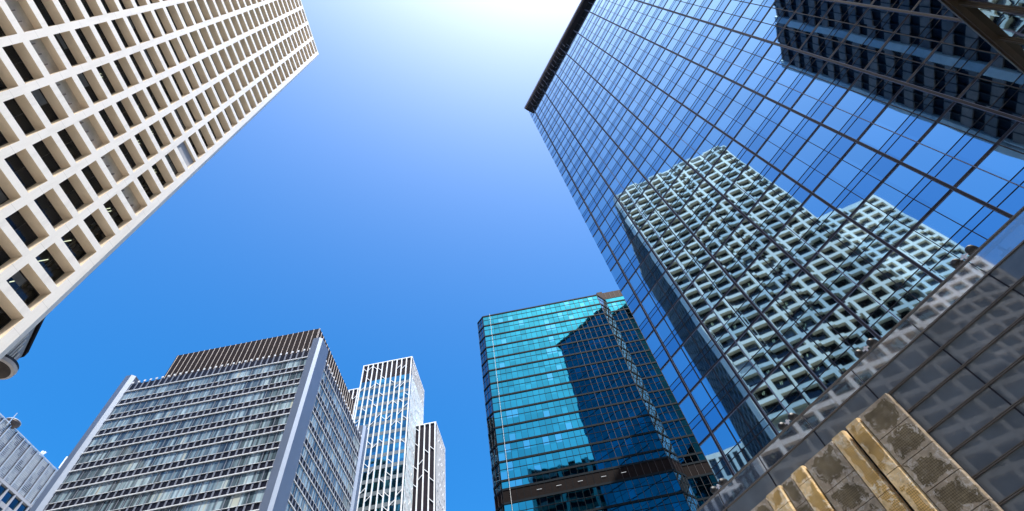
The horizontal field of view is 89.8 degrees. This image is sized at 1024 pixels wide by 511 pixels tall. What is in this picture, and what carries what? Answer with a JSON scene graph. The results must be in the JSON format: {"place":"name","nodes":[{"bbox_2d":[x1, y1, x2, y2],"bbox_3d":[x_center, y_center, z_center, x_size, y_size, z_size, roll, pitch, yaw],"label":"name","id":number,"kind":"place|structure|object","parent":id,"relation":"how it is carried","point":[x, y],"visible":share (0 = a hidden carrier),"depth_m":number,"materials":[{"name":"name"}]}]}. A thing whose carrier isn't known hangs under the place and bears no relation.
{"place":"outdoors","nodes":[
{"label":"outdoors","id":0,"kind":"place"},
{"bbox_2d":[0,318,44,379],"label":"building annexe","id":1,"kind":"structure","parent":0,"point":[9,366],"depth_m":52.02,"materials":[{"name":"white concrete"}]},
{"bbox_2d":[0,413,57,510],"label":"office block","id":2,"kind":"structure","parent":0,"point":[28,472],"depth_m":150.27,"materials":[{"name":"grey concrete"}]},
{"bbox_2d":[4,413,20,429],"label":"satellite dish","id":3,"kind":"object","parent":2,"relation":"on","point":[15,422],"visible":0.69,"depth_m":150.75,"materials":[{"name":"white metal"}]},
{"bbox_2d":[0,0,318,359],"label":"office tower","id":4,"kind":"structure","parent":0,"point":[121,121],"depth_m":56.57,"materials":[{"name":"white concrete"}]},
{"bbox_2d":[0,187,8,204],"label":"window","id":5,"kind":"structure","parent":4,"relation":"in","point":[3,197],"depth_m":43.35,"materials":[{"name":"black glass"}]},
{"bbox_2d":[0,246,9,265],"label":"window","id":6,"kind":"structure","parent":4,"relation":"in","point":[1,248],"depth_m":42.50,"materials":[{"name":"black glass"}]},
{"bbox_2d":[0,307,10,329],"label":"window","id":7,"kind":"structure","parent":4,"relation":"in","point":[1,309],"depth_m":41.56,"materials":[{"name":"black glass"}]},
{"bbox_2d":[11,45,32,81],"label":"window","id":8,"kind":"structure","parent":4,"relation":"in","point":[11,45],"depth_m":47.64,"materials":[{"name":"black glass"}]},
{"bbox_2d":[12,98,34,134],"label":"window","id":9,"kind":"structure","parent":4,"relation":"in","point":[12,98],"depth_m":46.77,"materials":[{"name":"black glass"}]},
{"bbox_2d":[9,270,39,305],"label":"window","id":10,"kind":"structure","parent":4,"relation":"in","point":[18,277],"depth_m":43.61,"materials":[{"name":"black glass"}]},
{"bbox_2d":[14,153,36,188],"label":"window","id":11,"kind":"structure","parent":4,"relation":"in","point":[15,153],"depth_m":45.86,"materials":[{"name":"black glass"}]},
{"bbox_2d":[14,211,37,245],"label":"window","id":12,"kind":"structure","parent":4,"relation":"in","point":[26,223],"depth_m":44.96,"materials":[{"name":"black glass"}]},
{"bbox_2d":[31,88,58,122],"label":"window","id":13,"kind":"structure","parent":4,"relation":"in","point":[38,94],"depth_m":49.12,"materials":[{"name":"black glass"}]},
{"bbox_2d":[38,0,54,25],"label":"window","id":14,"kind":"structure","parent":4,"relation":"in","point":[40,0],"depth_m":51.70,"materials":[{"name":"black glass"}]},
{"bbox_2d":[38,249,63,281],"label":"window","id":15,"kind":"structure","parent":4,"relation":"in","point":[53,259],"depth_m":46.94,"materials":[{"name":"black glass"}]},
{"bbox_2d":[41,140,60,172],"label":"window","id":16,"kind":"structure","parent":4,"relation":"in","point":[41,140],"depth_m":48.89,"materials":[{"name":"black glass"}]},
{"bbox_2d":[42,194,62,226],"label":"window","id":17,"kind":"structure","parent":4,"relation":"in","point":[43,194],"depth_m":47.92,"materials":[{"name":"black glass"}]},
{"bbox_2d":[56,33,77,65],"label":"window","id":18,"kind":"structure","parent":4,"relation":"in","point":[58,35],"depth_m":53.16,"materials":[{"name":"black glass"}]},
{"bbox_2d":[61,0,74,20],"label":"window","id":19,"kind":"structure","parent":4,"relation":"in","point":[63,0],"depth_m":54.78,"materials":[{"name":"black glass"}]},
{"bbox_2d":[64,129,81,159],"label":"window","id":20,"kind":"structure","parent":4,"relation":"in","point":[64,129],"depth_m":51.84,"materials":[{"name":"black glass"}]},
{"bbox_2d":[63,231,85,260],"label":"window","id":21,"kind":"structure","parent":4,"relation":"in","point":[69,231],"depth_m":49.93,"materials":[{"name":"black glass"}]},
{"bbox_2d":[66,179,83,208],"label":"window","id":22,"kind":"structure","parent":4,"relation":"in","point":[66,179],"depth_m":50.93,"materials":[{"name":"black glass"}]},
{"bbox_2d":[77,72,97,102],"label":"window","id":23,"kind":"structure","parent":4,"relation":"in","point":[81,76],"depth_m":55.08,"materials":[{"name":"black glass"}]},
{"bbox_2d":[79,28,95,58],"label":"window","id":24,"kind":"structure","parent":4,"relation":"in","point":[79,28],"depth_m":56.60,"materials":[{"name":"black glass"}]},
{"bbox_2d":[87,166,102,193],"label":"window","id":25,"kind":"structure","parent":4,"relation":"in","point":[87,166],"depth_m":53.87,"materials":[{"name":"black glass"}]},
{"bbox_2d":[90,214,105,242],"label":"window","id":26,"kind":"structure","parent":4,"relation":"in","point":[90,214],"depth_m":53.03,"materials":[{"name":"black glass"}]},
{"bbox_2d":[94,24,112,52],"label":"window","id":27,"kind":"structure","parent":4,"relation":"in","point":[94,24],"depth_m":59.48,"materials":[{"name":"black glass"}]},
{"bbox_2d":[100,66,114,93],"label":"window","id":28,"kind":"structure","parent":4,"relation":"in","point":[100,66],"depth_m":58.60,"materials":[{"name":"black glass"}]},
{"bbox_2d":[103,109,117,136],"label":"window","id":29,"kind":"structure","parent":4,"relation":"in","point":[103,109],"depth_m":57.79,"materials":[{"name":"black glass"}]},
{"bbox_2d":[106,199,122,225],"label":"window","id":30,"kind":"structure","parent":4,"relation":"in","point":[109,199],"depth_m":55.86,"materials":[{"name":"black glass"}]},
{"bbox_2d":[114,20,127,47],"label":"window","id":31,"kind":"structure","parent":4,"relation":"in","point":[114,20],"depth_m":62.54,"materials":[{"name":"black glass"}]},
{"bbox_2d":[117,59,130,86],"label":"window","id":32,"kind":"structure","parent":4,"relation":"in","point":[117,59],"depth_m":61.62,"materials":[{"name":"black glass"}]},
{"bbox_2d":[120,101,132,126],"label":"window","id":33,"kind":"structure","parent":4,"relation":"in","point":[120,101],"depth_m":60.77,"materials":[{"name":"black glass"}]},
{"bbox_2d":[123,143,135,167],"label":"window","id":34,"kind":"structure","parent":4,"relation":"in","point":[123,143],"depth_m":59.90,"materials":[{"name":"black glass"}]},
{"bbox_2d":[127,16,141,41],"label":"window","id":35,"kind":"structure","parent":4,"relation":"in","point":[128,17],"depth_m":64.98,"materials":[{"name":"black glass"}]},
{"bbox_2d":[132,54,144,78],"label":"window","id":36,"kind":"structure","parent":4,"relation":"in","point":[132,54],"depth_m":64.72,"materials":[{"name":"black glass"}]},
{"bbox_2d":[135,93,147,117],"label":"window","id":37,"kind":"structure","parent":4,"relation":"in","point":[135,93],"depth_m":63.75,"materials":[{"name":"black glass"}]},
{"bbox_2d":[138,133,149,156],"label":"window","id":38,"kind":"structure","parent":4,"relation":"in","point":[138,133],"depth_m":62.76,"materials":[{"name":"black glass"}]},
{"bbox_2d":[141,174,152,197],"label":"window","id":39,"kind":"structure","parent":4,"relation":"in","point":[141,174],"depth_m":61.96,"materials":[{"name":"black glass"}]},
{"bbox_2d":[144,49,156,72],"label":"window","id":40,"kind":"structure","parent":4,"relation":"in","point":[145,50],"depth_m":67.34,"materials":[{"name":"grey glass"}]},
{"bbox_2d":[148,86,159,109],"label":"window","id":41,"kind":"structure","parent":4,"relation":"in","point":[148,86],"depth_m":66.71,"materials":[{"name":"black glass"}]},
{"bbox_2d":[155,164,165,185],"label":"window","id":42,"kind":"structure","parent":4,"relation":"in","point":[155,164],"depth_m":64.85,"materials":[{"name":"black glass"}]},
{"bbox_2d":[165,154,177,174],"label":"window","id":43,"kind":"structure","parent":4,"relation":"in","point":[167,157],"depth_m":67.65,"materials":[{"name":"grey glass"}]},
{"bbox_2d":[174,109,185,128],"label":"window","id":44,"kind":"structure","parent":4,"relation":"in","point":[176,112],"depth_m":71.53,"materials":[{"name":"grey glass"}]},
{"bbox_2d":[0,0,619,510],"label":"sky","id":45,"kind":"structure","parent":0,"point":[401,192],"materials":[{"name":"blue"}]},
{"bbox_2d":[349,388,358,420],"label":"finned tower","id":46,"kind":"structure","parent":0,"point":[354,394],"depth_m":174.54,"materials":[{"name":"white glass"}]},
{"bbox_2d":[477,290,728,510],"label":"glass tower","id":47,"kind":"structure","parent":0,"point":[584,412],"depth_m":90.48,"materials":[{"name":"glass"}]},
{"bbox_2d":[598,297,608,307],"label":"bright corner window","id":48,"kind":"structure","parent":47,"relation":"in","point":[600,300],"depth_m":117.43,"materials":[{"name":"blue glass"}]},
{"bbox_2d":[602,306,612,317],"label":"bright corner window","id":49,"kind":"structure","parent":47,"relation":"in","point":[603,307],"depth_m":114.62,"materials":[{"name":"blue glass"}]},
{"bbox_2d":[606,315,616,327],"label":"bright corner window","id":50,"kind":"structure","parent":47,"relation":"in","point":[608,317],"depth_m":111.83,"materials":[{"name":"blue glass"}]},
{"bbox_2d":[610,325,622,337],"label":"bright corner window","id":51,"kind":"structure","parent":47,"relation":"in","point":[612,327],"depth_m":108.71,"materials":[{"name":"blue glass"}]},
{"bbox_2d":[615,336,627,348],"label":"bright corner window","id":52,"kind":"structure","parent":47,"relation":"in","point":[617,338],"depth_m":105.71,"materials":[{"name":"blue glass"}]},
{"bbox_2d":[620,347,632,361],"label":"bright corner window","id":53,"kind":"structure","parent":47,"relation":"in","point":[625,355],"depth_m":102.75,"materials":[{"name":"blue glass"}]},
{"bbox_2d":[625,359,638,374],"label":"bright corner window","id":54,"kind":"structure","parent":47,"relation":"in","point":[634,370],"depth_m":99.73,"materials":[{"name":"blue glass"}]},
{"bbox_2d":[631,372,645,388],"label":"bright corner window","id":55,"kind":"structure","parent":47,"relation":"in","point":[636,381],"depth_m":96.71,"materials":[{"name":"blue glass"}]},
{"bbox_2d":[637,386,652,403],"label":"bright corner window","id":56,"kind":"structure","parent":47,"relation":"in","point":[642,390],"depth_m":93.67,"materials":[{"name":"blue glass"}]},
{"bbox_2d":[643,400,659,418],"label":"bright corner window","id":57,"kind":"structure","parent":47,"relation":"in","point":[648,409],"depth_m":90.68,"materials":[{"name":"blue glass"}]},
{"bbox_2d":[650,416,666,434],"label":"bright corner window","id":58,"kind":"structure","parent":47,"relation":"in","point":[657,421],"depth_m":87.69,"materials":[{"name":"blue glass"}]},
{"bbox_2d":[658,433,674,451],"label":"bright corner window","id":59,"kind":"structure","parent":47,"relation":"in","point":[660,436],"depth_m":84.69,"materials":[{"name":"blue glass"}]},
{"bbox_2d":[666,451,678,460],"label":"bright corner window","id":60,"kind":"structure","parent":47,"relation":"in","point":[668,454],"depth_m":82.58,"materials":[{"name":"blue glass"}]},
{"bbox_2d":[674,472,694,495],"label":"bright corner window","id":61,"kind":"structure","parent":47,"relation":"in","point":[677,475],"depth_m":78.35,"materials":[{"name":"blue glass"}]},
{"bbox_2d":[685,494,701,510],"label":"bright corner window","id":62,"kind":"structure","parent":47,"relation":"in","point":[686,497],"depth_m":75.65,"materials":[{"name":"blue glass"}]},
{"label":"ground","id":63,"kind":"structure","parent":0,"visible":0},
{"bbox_2d":[29,328,367,510],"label":"office block","id":64,"kind":"structure","parent":63,"relation":"on","point":[267,424],"depth_m":91.69,"materials":[{"name":"grey metal"}]},
{"bbox_2d":[353,356,423,510],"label":"finned tower","id":65,"kind":"structure","parent":63,"relation":"on","point":[389,411],"depth_m":142.06,"materials":[{"name":"white glass"}]},
{"bbox_2d":[412,421,445,510],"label":"finned tower","id":66,"kind":"structure","parent":63,"relation":"on","point":[429,492],"depth_m":139.75,"materials":[{"name":"white glass"}]},
{"bbox_2d":[524,0,1023,503],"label":"glass tower","id":67,"kind":"structure","parent":63,"relation":"on","point":[788,206],"depth_m":41.70,"materials":[{"name":"blue glass"}]},
{"bbox_2d":[938,0,1023,73],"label":"glass wing","id":68,"kind":"structure","parent":67,"relation":"attached to","point":[997,26],"depth_m":21.28,"materials":[{"name":"blue glass"}]},
{"bbox_2d":[696,206,1023,510],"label":"podium","id":69,"kind":"object","parent":63,"relation":"on","point":[950,379],"visible":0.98,"depth_m":22.91,"materials":[{"name":"grey concrete"}]},
{"bbox_2d":[710,478,728,505],"bbox_3d":[13.173,15.018,31.971,0.500,1.974,1.360,22,-64,-20],"label":"floodlight","id":70,"kind":"object","parent":69,"relation":"on","point":[721,482],"visible":0.88,"depth_m":32.36,"materials":[{"name":"black metal"}]},
{"bbox_2d":[778,413,799,440],"bbox_3d":[16.149,10.066,29.337,0.500,1.974,1.360,22,-64,-20],"label":"floodlight","id":71,"kind":"object","parent":69,"relation":"on","point":[783,425],"visible":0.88,"depth_m":29.74,"materials":[{"name":"black metal"}]},
{"bbox_2d":[854,338,883,365],"bbox_3d":[18.985,5.347,26.828,0.500,1.974,1.360,22,-64,-20],"label":"floodlight","id":72,"kind":"object","parent":69,"relation":"on","point":[870,343],"visible":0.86,"depth_m":27.25,"materials":[{"name":"black metal"}]},
{"bbox_2d":[950,245,988,271],"bbox_3d":[21.938,0.434,24.215,0.500,1.974,1.360,22,-64,-20],"label":"floodlight","id":73,"kind":"object","parent":69,"relation":"on","point":[955,263],"visible":0.87,"depth_m":24.65,"materials":[{"name":"black metal"}]},
{"bbox_2d":[751,393,1003,510],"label":"stone wall","id":74,"kind":"structure","parent":63,"relation":"on","point":[904,451],"depth_m":24.17,"materials":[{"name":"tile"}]}
]}

